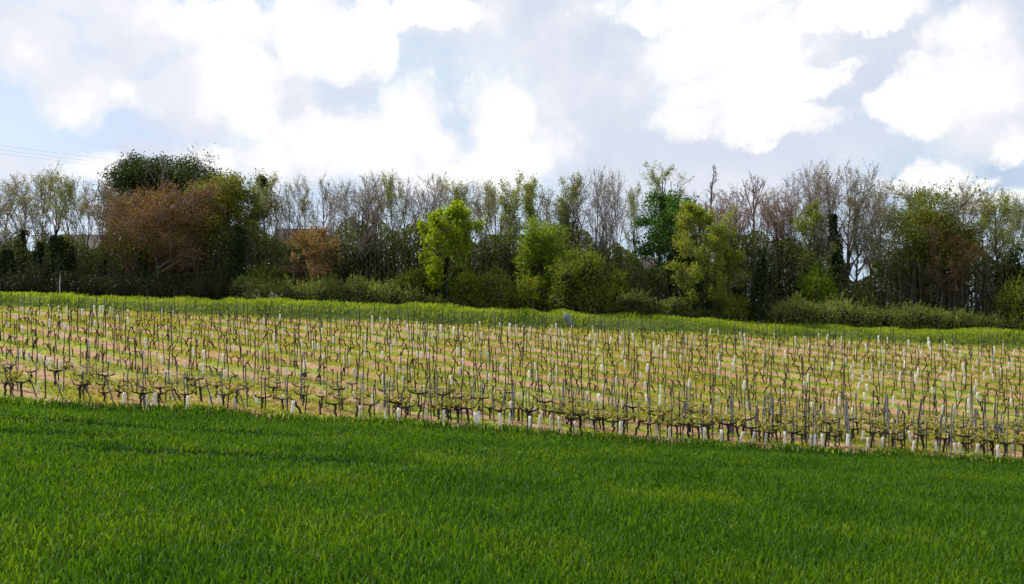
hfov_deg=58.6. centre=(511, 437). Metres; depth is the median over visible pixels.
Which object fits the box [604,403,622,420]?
grapevine
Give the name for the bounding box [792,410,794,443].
vine stake
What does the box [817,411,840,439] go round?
grapevine
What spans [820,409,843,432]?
grapevine
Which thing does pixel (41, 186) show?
slender tree
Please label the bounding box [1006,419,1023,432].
grapevine
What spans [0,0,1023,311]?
sky
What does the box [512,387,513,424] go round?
vine stake
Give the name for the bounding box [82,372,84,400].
vine stake
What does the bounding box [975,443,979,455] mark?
vine guard
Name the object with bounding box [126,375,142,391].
grapevine
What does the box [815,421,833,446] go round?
grapevine
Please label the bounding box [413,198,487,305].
maple tree
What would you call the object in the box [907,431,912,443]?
vine guard
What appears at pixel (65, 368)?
grapevine
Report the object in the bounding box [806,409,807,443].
vine stake
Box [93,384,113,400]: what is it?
grapevine
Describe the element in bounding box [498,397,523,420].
grapevine
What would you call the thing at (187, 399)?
vine guard
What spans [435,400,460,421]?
grapevine
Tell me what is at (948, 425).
grapevine
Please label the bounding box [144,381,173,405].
grapevine
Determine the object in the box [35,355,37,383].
vine stake
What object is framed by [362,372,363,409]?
vine stake
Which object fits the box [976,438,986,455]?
grapevine
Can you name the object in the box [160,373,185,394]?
grapevine
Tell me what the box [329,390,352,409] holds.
grapevine
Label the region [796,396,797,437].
vine stake
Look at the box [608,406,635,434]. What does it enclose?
grapevine
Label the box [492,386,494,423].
vine stake
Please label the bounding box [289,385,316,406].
grapevine
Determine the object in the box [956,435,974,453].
grapevine
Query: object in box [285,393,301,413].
grapevine
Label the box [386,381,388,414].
vine stake
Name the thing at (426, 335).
distant vine stakes
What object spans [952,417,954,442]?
vine stake
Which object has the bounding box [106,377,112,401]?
vine stake
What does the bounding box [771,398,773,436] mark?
vine stake
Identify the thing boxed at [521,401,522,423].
vine stake
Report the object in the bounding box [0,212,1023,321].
undergrowth
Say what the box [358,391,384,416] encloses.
grapevine
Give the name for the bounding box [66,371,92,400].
grapevine
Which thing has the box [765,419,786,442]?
grapevine
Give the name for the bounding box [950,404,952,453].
vine stake
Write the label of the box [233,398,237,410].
vine guard
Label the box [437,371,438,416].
vine stake
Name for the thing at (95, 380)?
grapevine
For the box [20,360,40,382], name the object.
grapevine
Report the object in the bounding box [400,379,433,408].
grapevine
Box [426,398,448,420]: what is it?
grapevine
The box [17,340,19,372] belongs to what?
vine stake
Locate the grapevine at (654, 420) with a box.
[636,412,658,435]
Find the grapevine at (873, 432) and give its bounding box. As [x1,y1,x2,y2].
[859,420,881,447]
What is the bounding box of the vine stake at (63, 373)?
[63,355,64,391]
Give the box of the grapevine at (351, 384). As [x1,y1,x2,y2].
[343,377,361,390]
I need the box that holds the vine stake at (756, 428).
[755,411,756,442]
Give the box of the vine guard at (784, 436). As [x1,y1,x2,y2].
[783,431,785,445]
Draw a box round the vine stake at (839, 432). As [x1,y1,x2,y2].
[838,417,839,445]
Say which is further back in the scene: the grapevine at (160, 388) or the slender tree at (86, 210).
the slender tree at (86, 210)
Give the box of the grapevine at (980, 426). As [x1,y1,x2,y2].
[965,418,991,438]
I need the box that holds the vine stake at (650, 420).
[649,403,651,435]
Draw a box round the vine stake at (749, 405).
[747,389,752,426]
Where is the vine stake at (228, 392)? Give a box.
[227,377,231,407]
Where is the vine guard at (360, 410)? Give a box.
[358,406,361,417]
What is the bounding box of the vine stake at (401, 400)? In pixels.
[401,387,403,415]
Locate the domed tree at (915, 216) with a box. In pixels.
[858,176,1001,310]
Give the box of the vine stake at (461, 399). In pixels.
[461,378,462,422]
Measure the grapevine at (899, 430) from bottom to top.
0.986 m
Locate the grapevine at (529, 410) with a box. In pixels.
[517,398,541,427]
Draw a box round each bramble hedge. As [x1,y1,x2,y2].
[229,268,459,305]
[766,287,1023,331]
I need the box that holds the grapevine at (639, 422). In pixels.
[634,414,648,434]
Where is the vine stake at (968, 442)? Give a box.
[967,428,969,453]
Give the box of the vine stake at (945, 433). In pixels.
[944,417,946,451]
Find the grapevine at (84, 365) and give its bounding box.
[83,363,101,377]
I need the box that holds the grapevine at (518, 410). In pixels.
[515,399,519,420]
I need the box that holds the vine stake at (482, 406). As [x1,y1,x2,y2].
[482,388,483,423]
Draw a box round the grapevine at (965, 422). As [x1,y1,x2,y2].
[952,415,973,434]
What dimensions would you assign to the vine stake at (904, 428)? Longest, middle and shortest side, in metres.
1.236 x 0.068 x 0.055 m
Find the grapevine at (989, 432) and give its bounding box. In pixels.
[967,425,992,448]
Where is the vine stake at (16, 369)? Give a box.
[15,356,18,389]
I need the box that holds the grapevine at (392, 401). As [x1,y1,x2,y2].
[384,390,412,417]
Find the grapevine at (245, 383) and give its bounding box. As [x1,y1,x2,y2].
[235,377,256,394]
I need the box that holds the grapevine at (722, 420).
[709,410,729,433]
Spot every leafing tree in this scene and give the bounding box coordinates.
[781,199,838,296]
[973,188,1023,317]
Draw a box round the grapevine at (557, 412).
[546,403,567,419]
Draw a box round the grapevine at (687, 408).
[676,402,701,421]
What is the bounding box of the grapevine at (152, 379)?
[146,372,159,391]
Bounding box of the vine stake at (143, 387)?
[142,373,143,404]
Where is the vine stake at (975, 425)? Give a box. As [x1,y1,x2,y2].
[973,410,977,446]
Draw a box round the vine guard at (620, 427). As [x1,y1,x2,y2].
[619,421,621,434]
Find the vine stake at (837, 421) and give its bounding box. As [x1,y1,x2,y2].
[836,406,839,440]
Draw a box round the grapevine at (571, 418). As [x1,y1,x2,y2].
[559,408,581,430]
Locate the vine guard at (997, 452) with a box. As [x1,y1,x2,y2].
[996,445,999,458]
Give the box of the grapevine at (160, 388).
[146,377,173,400]
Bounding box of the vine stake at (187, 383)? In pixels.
[186,372,188,395]
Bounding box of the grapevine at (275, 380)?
[269,375,286,389]
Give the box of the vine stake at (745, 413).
[744,391,746,434]
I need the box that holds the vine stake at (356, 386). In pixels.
[356,371,357,402]
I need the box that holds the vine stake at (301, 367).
[301,352,302,381]
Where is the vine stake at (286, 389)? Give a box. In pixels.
[285,376,286,405]
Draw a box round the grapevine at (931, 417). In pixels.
[905,409,937,432]
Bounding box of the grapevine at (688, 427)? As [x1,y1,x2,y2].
[674,412,702,437]
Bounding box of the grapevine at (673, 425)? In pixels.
[665,413,689,438]
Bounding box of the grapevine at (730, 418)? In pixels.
[715,409,744,433]
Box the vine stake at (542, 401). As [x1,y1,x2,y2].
[541,379,544,421]
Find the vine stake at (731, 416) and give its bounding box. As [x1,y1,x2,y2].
[730,394,732,440]
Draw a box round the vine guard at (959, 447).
[957,442,962,454]
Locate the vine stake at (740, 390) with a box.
[739,375,742,406]
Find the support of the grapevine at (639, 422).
on the ground at (624, 323)
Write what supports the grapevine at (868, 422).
on the ground at (624, 323)
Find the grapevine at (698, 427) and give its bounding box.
[686,414,711,438]
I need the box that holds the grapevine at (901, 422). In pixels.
[876,415,910,439]
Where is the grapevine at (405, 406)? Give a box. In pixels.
[391,396,418,419]
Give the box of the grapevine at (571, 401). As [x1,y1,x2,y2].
[556,395,582,417]
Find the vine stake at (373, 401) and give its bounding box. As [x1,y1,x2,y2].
[373,385,374,416]
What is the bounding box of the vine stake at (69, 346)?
[68,332,70,369]
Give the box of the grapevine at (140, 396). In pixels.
[127,384,153,403]
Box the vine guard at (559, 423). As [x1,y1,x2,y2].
[557,416,561,429]
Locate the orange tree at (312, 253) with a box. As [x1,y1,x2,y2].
[275,224,347,284]
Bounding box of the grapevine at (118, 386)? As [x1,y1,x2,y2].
[105,375,134,397]
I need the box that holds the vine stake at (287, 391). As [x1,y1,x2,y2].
[287,375,288,409]
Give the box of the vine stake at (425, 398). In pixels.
[422,377,428,418]
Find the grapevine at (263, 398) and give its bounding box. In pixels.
[252,387,273,409]
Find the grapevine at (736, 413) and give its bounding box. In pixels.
[727,406,748,426]
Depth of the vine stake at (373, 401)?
28.96 m
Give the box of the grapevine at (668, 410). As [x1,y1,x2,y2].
[642,401,672,430]
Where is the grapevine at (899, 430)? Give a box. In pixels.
[876,420,903,448]
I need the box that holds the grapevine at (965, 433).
[950,426,977,447]
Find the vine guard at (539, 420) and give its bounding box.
[537,415,540,427]
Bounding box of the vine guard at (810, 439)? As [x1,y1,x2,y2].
[809,435,812,446]
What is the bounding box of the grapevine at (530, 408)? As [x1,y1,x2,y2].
[520,399,536,418]
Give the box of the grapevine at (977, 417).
[961,412,979,429]
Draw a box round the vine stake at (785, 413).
[785,393,786,436]
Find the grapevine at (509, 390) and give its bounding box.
[502,386,516,396]
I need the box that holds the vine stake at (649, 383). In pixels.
[649,365,649,401]
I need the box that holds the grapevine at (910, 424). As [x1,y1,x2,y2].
[895,418,915,436]
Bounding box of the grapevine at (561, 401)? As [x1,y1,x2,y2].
[547,394,572,416]
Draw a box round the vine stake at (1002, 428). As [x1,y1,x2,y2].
[1002,415,1004,446]
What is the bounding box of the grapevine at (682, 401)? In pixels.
[675,395,693,409]
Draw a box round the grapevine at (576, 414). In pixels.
[565,398,596,431]
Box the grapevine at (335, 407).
[322,393,349,415]
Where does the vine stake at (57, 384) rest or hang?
on the ground at (624, 323)
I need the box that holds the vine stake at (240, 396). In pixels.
[237,383,244,408]
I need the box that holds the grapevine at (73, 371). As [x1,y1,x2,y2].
[69,366,96,383]
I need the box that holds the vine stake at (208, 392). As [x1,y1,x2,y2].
[205,378,212,405]
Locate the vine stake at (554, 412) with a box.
[553,398,555,426]
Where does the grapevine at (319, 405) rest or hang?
on the ground at (624, 323)
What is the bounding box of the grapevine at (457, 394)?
[454,388,478,406]
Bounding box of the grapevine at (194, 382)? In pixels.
[182,369,207,394]
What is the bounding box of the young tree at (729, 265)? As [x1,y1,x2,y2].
[704,244,751,311]
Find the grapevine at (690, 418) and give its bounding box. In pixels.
[681,409,701,431]
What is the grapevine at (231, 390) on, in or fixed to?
on the ground at (624, 323)
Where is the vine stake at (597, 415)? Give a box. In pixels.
[596,401,598,431]
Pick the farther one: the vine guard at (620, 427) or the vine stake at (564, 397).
the vine stake at (564, 397)
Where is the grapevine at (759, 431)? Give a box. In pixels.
[746,421,770,441]
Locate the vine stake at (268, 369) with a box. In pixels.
[268,351,269,387]
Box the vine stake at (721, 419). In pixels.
[720,403,723,439]
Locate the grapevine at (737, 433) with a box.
[728,418,745,440]
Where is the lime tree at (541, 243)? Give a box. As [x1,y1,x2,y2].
[511,214,576,304]
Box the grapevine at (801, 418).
[782,411,803,425]
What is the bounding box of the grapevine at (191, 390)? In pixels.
[172,383,195,404]
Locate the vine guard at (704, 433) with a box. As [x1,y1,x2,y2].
[703,427,705,440]
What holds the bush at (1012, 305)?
on the ground at (624, 323)
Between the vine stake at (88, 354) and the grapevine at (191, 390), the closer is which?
the grapevine at (191, 390)
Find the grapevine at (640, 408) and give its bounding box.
[637,401,661,422]
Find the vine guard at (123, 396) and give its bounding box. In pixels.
[121,392,125,404]
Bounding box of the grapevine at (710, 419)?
[695,412,718,429]
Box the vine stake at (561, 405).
[559,389,563,423]
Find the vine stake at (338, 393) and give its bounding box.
[337,372,340,413]
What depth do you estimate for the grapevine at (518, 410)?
29.84 m
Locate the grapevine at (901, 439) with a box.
[889,431,910,449]
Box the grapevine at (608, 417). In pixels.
[591,407,613,430]
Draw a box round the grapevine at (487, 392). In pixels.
[466,387,491,410]
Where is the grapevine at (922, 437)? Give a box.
[913,423,932,448]
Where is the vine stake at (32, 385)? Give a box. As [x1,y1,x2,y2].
[28,371,36,396]
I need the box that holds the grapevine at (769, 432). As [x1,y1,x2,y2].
[761,424,780,442]
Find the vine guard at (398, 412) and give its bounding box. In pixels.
[397,408,399,419]
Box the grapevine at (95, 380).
[93,375,110,396]
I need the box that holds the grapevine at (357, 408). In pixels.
[355,404,361,416]
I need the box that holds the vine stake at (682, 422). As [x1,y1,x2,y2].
[682,404,683,438]
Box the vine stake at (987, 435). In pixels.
[986,419,987,455]
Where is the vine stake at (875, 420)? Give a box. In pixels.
[874,403,877,435]
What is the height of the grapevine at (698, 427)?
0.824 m
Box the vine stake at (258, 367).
[257,351,258,384]
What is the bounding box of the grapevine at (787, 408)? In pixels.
[761,399,794,428]
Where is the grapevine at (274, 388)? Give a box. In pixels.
[263,378,284,398]
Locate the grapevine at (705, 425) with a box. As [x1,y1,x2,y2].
[696,412,720,438]
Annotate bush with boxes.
[243,260,294,286]
[336,237,377,285]
[392,263,440,301]
[450,264,478,305]
[468,261,520,308]
[511,271,549,308]
[540,239,617,314]
[604,262,631,304]
[612,283,660,314]
[655,293,690,316]
[718,291,750,321]
[796,260,840,310]
[848,286,878,310]
[988,235,1023,295]
[992,271,1023,329]
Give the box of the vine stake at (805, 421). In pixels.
[804,399,806,443]
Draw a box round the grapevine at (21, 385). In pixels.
[9,370,31,396]
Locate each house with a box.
[63,234,126,280]
[269,228,327,262]
[623,258,661,296]
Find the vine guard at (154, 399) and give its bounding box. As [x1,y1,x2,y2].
[152,392,156,404]
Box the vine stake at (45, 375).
[44,356,45,398]
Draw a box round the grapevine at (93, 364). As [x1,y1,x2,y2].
[78,359,95,374]
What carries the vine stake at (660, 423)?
on the ground at (624, 323)
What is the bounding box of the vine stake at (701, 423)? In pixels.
[699,408,702,438]
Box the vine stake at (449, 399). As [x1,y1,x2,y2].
[448,379,451,421]
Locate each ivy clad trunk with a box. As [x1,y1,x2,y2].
[0,249,16,291]
[29,241,45,275]
[48,234,71,287]
[131,250,150,294]
[222,226,248,298]
[749,247,768,322]
[828,213,846,300]
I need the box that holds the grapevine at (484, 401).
[479,397,500,419]
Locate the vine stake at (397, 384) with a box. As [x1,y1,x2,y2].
[396,371,398,398]
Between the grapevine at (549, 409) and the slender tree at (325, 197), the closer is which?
the grapevine at (549, 409)
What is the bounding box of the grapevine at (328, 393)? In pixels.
[310,386,331,407]
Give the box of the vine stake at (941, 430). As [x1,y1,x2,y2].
[939,409,944,451]
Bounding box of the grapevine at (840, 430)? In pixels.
[831,422,851,440]
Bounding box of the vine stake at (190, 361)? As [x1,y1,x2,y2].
[190,345,191,384]
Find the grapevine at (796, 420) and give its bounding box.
[793,416,818,438]
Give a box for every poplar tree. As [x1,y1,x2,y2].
[492,167,537,285]
[520,173,554,278]
[552,171,583,262]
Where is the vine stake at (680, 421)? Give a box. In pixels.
[679,404,680,437]
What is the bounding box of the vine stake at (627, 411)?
[626,392,628,434]
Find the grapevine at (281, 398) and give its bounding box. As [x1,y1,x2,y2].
[272,390,291,410]
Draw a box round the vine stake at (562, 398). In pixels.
[562,384,563,410]
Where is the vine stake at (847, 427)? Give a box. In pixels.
[845,404,849,442]
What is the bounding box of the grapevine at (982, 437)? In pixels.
[976,427,1010,456]
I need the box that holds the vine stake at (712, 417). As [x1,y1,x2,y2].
[711,400,713,438]
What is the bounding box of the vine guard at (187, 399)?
[186,396,188,407]
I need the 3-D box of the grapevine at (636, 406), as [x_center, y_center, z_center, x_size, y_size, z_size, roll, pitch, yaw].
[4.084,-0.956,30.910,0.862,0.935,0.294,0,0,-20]
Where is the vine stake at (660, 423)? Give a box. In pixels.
[659,405,661,435]
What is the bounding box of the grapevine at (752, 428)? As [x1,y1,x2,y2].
[739,416,764,439]
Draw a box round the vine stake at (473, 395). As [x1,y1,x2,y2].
[472,375,474,416]
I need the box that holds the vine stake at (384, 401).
[383,371,386,413]
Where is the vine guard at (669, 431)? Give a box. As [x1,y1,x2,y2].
[668,427,670,439]
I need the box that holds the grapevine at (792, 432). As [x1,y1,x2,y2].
[778,423,804,443]
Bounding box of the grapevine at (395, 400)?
[381,392,406,413]
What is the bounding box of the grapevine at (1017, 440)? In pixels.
[1013,434,1023,456]
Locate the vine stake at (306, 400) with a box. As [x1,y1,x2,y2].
[304,386,308,413]
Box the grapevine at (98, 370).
[89,365,107,379]
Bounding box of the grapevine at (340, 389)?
[325,379,347,396]
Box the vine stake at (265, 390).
[264,377,265,407]
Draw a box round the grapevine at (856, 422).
[849,412,867,433]
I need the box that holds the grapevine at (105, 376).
[93,365,115,386]
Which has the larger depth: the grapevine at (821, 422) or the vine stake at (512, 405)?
the grapevine at (821, 422)
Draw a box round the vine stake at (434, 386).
[433,369,435,406]
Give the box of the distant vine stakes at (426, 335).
[0,282,1020,418]
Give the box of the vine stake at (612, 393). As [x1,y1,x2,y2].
[611,378,613,414]
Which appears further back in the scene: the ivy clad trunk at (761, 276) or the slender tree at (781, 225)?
the slender tree at (781, 225)
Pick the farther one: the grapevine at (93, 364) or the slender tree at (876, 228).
the slender tree at (876, 228)
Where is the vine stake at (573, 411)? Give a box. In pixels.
[572,397,573,428]
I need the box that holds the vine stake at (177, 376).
[176,364,177,392]
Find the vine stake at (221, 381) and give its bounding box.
[221,368,222,402]
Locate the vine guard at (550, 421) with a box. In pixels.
[549,415,551,428]
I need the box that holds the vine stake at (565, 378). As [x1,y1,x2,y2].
[565,363,565,394]
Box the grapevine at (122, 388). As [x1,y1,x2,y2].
[110,382,135,401]
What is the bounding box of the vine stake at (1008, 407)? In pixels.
[1007,396,1008,419]
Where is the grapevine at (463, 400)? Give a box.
[444,392,468,415]
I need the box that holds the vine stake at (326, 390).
[325,375,327,406]
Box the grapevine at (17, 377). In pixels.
[3,368,25,389]
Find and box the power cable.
[0,145,355,186]
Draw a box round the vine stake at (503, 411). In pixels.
[503,392,504,422]
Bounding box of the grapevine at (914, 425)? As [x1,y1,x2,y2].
[912,419,933,443]
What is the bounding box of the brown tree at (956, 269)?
[910,224,989,309]
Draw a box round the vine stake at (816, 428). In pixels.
[815,410,817,444]
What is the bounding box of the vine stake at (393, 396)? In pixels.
[392,377,394,415]
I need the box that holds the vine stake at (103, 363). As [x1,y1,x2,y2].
[102,350,104,379]
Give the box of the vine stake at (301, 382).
[300,368,301,400]
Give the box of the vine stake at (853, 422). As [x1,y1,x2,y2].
[852,406,854,438]
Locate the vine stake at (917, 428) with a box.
[916,409,919,449]
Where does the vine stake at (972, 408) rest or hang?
on the ground at (624, 323)
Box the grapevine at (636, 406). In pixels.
[622,396,645,421]
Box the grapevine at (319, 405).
[317,397,320,413]
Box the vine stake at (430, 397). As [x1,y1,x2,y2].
[429,373,431,419]
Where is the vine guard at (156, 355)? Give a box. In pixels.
[155,350,157,361]
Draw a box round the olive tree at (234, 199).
[178,168,281,279]
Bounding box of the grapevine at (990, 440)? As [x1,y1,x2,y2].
[982,433,1002,449]
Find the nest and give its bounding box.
[256,175,266,185]
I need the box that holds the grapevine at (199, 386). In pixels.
[188,377,211,401]
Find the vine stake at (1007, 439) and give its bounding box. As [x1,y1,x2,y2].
[1006,424,1008,456]
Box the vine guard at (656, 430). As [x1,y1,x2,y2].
[655,424,657,436]
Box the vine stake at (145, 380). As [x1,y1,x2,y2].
[144,367,146,394]
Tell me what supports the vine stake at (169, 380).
on the ground at (624, 323)
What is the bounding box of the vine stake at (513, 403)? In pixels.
[513,380,514,419]
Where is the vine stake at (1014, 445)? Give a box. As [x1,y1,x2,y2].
[1014,429,1015,456]
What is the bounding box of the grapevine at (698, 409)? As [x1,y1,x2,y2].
[688,402,709,421]
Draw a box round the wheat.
[0,394,1023,583]
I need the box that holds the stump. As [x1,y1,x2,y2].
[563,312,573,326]
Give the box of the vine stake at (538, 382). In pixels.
[537,365,540,403]
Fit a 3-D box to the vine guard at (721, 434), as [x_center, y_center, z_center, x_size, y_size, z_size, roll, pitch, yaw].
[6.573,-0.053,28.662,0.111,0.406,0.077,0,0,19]
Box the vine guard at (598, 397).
[597,393,600,404]
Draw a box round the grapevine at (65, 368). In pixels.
[39,357,70,384]
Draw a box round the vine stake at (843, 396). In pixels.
[842,378,843,414]
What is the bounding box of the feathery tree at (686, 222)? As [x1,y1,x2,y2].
[663,199,741,317]
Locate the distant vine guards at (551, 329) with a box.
[15,304,1014,370]
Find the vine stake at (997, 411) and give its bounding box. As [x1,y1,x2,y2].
[997,396,998,429]
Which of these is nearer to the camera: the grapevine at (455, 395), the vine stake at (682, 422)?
the vine stake at (682, 422)
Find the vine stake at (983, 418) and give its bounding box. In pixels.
[983,406,985,442]
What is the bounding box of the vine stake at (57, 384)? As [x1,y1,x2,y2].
[53,371,63,398]
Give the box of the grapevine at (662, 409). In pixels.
[650,402,674,422]
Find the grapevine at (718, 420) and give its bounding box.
[713,409,743,440]
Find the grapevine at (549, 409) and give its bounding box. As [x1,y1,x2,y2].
[540,403,557,415]
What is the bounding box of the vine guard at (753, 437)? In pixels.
[751,432,755,442]
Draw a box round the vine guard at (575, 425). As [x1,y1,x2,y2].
[573,421,576,433]
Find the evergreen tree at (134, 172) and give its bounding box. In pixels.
[91,143,257,247]
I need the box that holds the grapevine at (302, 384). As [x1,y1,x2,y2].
[288,376,314,398]
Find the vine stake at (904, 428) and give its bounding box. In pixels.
[903,412,904,446]
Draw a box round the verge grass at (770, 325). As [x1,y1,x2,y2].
[0,291,1023,348]
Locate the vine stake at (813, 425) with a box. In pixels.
[812,404,814,445]
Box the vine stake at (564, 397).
[563,379,566,421]
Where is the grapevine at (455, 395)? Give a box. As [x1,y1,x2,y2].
[442,387,470,410]
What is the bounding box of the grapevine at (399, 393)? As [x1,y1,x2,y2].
[390,388,411,404]
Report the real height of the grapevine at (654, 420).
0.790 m
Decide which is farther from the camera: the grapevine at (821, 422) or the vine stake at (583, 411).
the grapevine at (821, 422)
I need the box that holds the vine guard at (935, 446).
[934,440,937,452]
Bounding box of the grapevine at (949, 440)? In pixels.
[938,421,960,445]
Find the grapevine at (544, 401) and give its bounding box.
[532,388,559,415]
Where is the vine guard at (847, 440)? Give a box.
[846,434,849,446]
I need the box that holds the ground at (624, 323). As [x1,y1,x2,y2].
[0,295,1023,581]
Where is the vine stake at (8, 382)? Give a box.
[4,368,13,395]
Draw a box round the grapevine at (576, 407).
[555,403,579,424]
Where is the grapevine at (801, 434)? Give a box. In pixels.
[791,426,811,444]
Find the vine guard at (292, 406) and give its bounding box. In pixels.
[290,400,294,414]
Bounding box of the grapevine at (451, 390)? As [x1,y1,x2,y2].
[427,380,455,406]
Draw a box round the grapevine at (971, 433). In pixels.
[960,429,984,447]
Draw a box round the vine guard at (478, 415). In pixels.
[477,411,480,423]
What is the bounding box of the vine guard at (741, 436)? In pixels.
[738,431,744,441]
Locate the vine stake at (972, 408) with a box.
[972,391,973,432]
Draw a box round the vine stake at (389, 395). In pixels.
[389,376,390,416]
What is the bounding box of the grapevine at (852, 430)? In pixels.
[840,420,862,439]
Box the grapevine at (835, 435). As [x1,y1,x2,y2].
[824,427,847,446]
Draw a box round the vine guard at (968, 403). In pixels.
[967,398,970,408]
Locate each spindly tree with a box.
[698,165,719,301]
[739,172,767,295]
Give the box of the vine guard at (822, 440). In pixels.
[821,434,823,447]
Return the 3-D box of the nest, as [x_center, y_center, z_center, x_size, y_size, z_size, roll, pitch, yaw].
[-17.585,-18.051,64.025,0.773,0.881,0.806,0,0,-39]
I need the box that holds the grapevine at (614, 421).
[600,411,626,432]
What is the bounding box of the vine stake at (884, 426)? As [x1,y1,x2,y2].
[883,403,885,447]
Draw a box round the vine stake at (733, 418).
[732,400,734,436]
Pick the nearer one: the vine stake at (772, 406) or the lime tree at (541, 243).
the vine stake at (772, 406)
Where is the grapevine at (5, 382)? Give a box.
[0,372,18,395]
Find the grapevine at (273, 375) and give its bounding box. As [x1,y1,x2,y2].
[255,370,274,381]
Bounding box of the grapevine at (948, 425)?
[920,416,950,445]
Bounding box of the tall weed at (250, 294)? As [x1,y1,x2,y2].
[243,290,256,299]
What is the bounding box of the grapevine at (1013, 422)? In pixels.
[1005,420,1023,438]
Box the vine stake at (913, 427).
[912,411,914,440]
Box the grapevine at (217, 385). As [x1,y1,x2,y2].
[208,377,228,396]
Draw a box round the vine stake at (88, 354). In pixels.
[87,339,89,375]
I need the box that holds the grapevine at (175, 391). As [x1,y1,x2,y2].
[168,382,180,400]
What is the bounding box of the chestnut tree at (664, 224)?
[625,185,708,299]
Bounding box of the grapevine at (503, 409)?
[486,399,509,412]
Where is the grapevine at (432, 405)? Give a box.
[424,396,443,415]
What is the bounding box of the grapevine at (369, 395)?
[347,387,371,405]
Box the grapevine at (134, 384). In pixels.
[132,375,155,399]
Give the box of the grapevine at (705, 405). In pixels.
[698,400,715,413]
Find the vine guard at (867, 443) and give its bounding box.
[865,437,869,449]
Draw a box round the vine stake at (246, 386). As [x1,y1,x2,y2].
[245,363,247,408]
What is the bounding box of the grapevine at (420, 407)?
[414,399,427,418]
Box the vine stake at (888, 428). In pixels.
[888,413,889,444]
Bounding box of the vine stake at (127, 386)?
[127,368,128,403]
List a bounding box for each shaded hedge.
[0,256,256,299]
[440,294,790,323]
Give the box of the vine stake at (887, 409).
[886,395,888,434]
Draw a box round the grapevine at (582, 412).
[567,402,593,425]
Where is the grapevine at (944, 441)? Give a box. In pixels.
[932,428,956,451]
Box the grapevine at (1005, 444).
[993,432,1016,455]
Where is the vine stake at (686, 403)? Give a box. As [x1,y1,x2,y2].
[686,385,687,422]
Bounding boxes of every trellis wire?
[0,355,1019,424]
[0,360,1011,431]
[0,365,1017,437]
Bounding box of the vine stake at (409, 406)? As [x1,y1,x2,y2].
[409,393,410,418]
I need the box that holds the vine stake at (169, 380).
[167,360,170,400]
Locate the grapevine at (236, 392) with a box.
[222,379,252,403]
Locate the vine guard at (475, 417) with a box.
[474,412,477,425]
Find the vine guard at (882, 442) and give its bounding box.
[881,437,884,447]
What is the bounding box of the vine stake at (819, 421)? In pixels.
[818,405,820,437]
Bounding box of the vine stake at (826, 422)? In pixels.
[824,401,828,445]
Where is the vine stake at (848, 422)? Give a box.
[847,399,850,445]
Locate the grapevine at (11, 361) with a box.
[0,356,14,378]
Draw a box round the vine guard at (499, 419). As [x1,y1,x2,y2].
[498,413,501,426]
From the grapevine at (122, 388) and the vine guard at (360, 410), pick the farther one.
the grapevine at (122, 388)
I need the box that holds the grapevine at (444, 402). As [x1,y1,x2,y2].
[434,395,459,416]
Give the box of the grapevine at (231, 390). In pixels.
[210,382,235,405]
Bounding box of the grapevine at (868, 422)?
[856,413,885,435]
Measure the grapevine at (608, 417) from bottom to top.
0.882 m
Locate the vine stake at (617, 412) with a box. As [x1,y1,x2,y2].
[617,397,618,430]
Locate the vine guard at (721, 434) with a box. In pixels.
[720,430,722,440]
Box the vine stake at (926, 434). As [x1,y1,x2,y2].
[925,422,927,448]
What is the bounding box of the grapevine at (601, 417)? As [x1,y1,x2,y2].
[589,408,610,428]
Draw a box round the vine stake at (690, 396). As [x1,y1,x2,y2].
[689,382,691,417]
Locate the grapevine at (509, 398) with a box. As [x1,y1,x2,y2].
[493,393,511,413]
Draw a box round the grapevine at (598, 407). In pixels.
[588,401,609,416]
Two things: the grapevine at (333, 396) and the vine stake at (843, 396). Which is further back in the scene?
the vine stake at (843, 396)
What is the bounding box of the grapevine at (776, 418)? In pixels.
[773,409,798,436]
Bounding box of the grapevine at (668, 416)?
[653,405,680,436]
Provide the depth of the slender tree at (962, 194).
66.63 m
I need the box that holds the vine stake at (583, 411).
[582,388,584,430]
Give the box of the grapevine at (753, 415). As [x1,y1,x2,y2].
[733,408,754,434]
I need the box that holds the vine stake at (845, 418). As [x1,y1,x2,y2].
[844,394,846,440]
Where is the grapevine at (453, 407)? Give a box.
[445,395,472,422]
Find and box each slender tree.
[0,170,46,247]
[0,172,48,273]
[0,179,25,248]
[19,157,84,272]
[26,169,56,272]
[49,169,87,272]
[51,179,105,272]
[85,175,128,275]
[95,198,128,277]
[234,172,261,252]
[242,170,287,270]
[262,177,287,262]
[273,182,304,285]
[275,174,319,277]
[300,173,351,263]
[316,187,349,273]
[319,176,361,261]
[322,167,394,281]
[345,168,393,289]
[370,169,414,283]
[378,173,424,275]
[397,175,448,274]
[422,168,462,293]
[433,174,484,297]
[449,177,489,273]
[468,177,504,273]
[471,180,522,280]
[518,190,569,297]
[538,168,602,257]
[578,162,628,257]
[584,176,628,282]
[592,167,632,275]
[621,180,647,284]
[694,175,755,309]
[697,189,741,312]
[714,185,753,269]
[745,183,818,304]
[749,183,785,310]
[762,173,808,294]
[780,160,863,295]
[788,157,863,287]
[798,156,840,276]
[822,156,882,298]
[826,175,902,288]
[851,173,897,286]
[855,185,904,308]
[939,175,1001,302]
[968,186,1023,311]
[991,190,1023,253]
[991,193,1023,260]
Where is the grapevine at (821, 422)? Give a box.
[802,413,826,434]
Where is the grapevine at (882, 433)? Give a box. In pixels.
[868,417,897,437]
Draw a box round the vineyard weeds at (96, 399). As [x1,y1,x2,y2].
[0,305,1023,460]
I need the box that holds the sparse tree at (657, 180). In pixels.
[629,158,694,284]
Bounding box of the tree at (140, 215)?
[75,171,248,285]
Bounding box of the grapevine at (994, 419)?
[991,417,1013,442]
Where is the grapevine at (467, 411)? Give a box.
[454,397,479,422]
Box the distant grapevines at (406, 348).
[0,301,1023,441]
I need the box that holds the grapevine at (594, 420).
[581,410,606,431]
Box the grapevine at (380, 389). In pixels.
[376,379,396,405]
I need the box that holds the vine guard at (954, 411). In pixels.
[953,406,955,416]

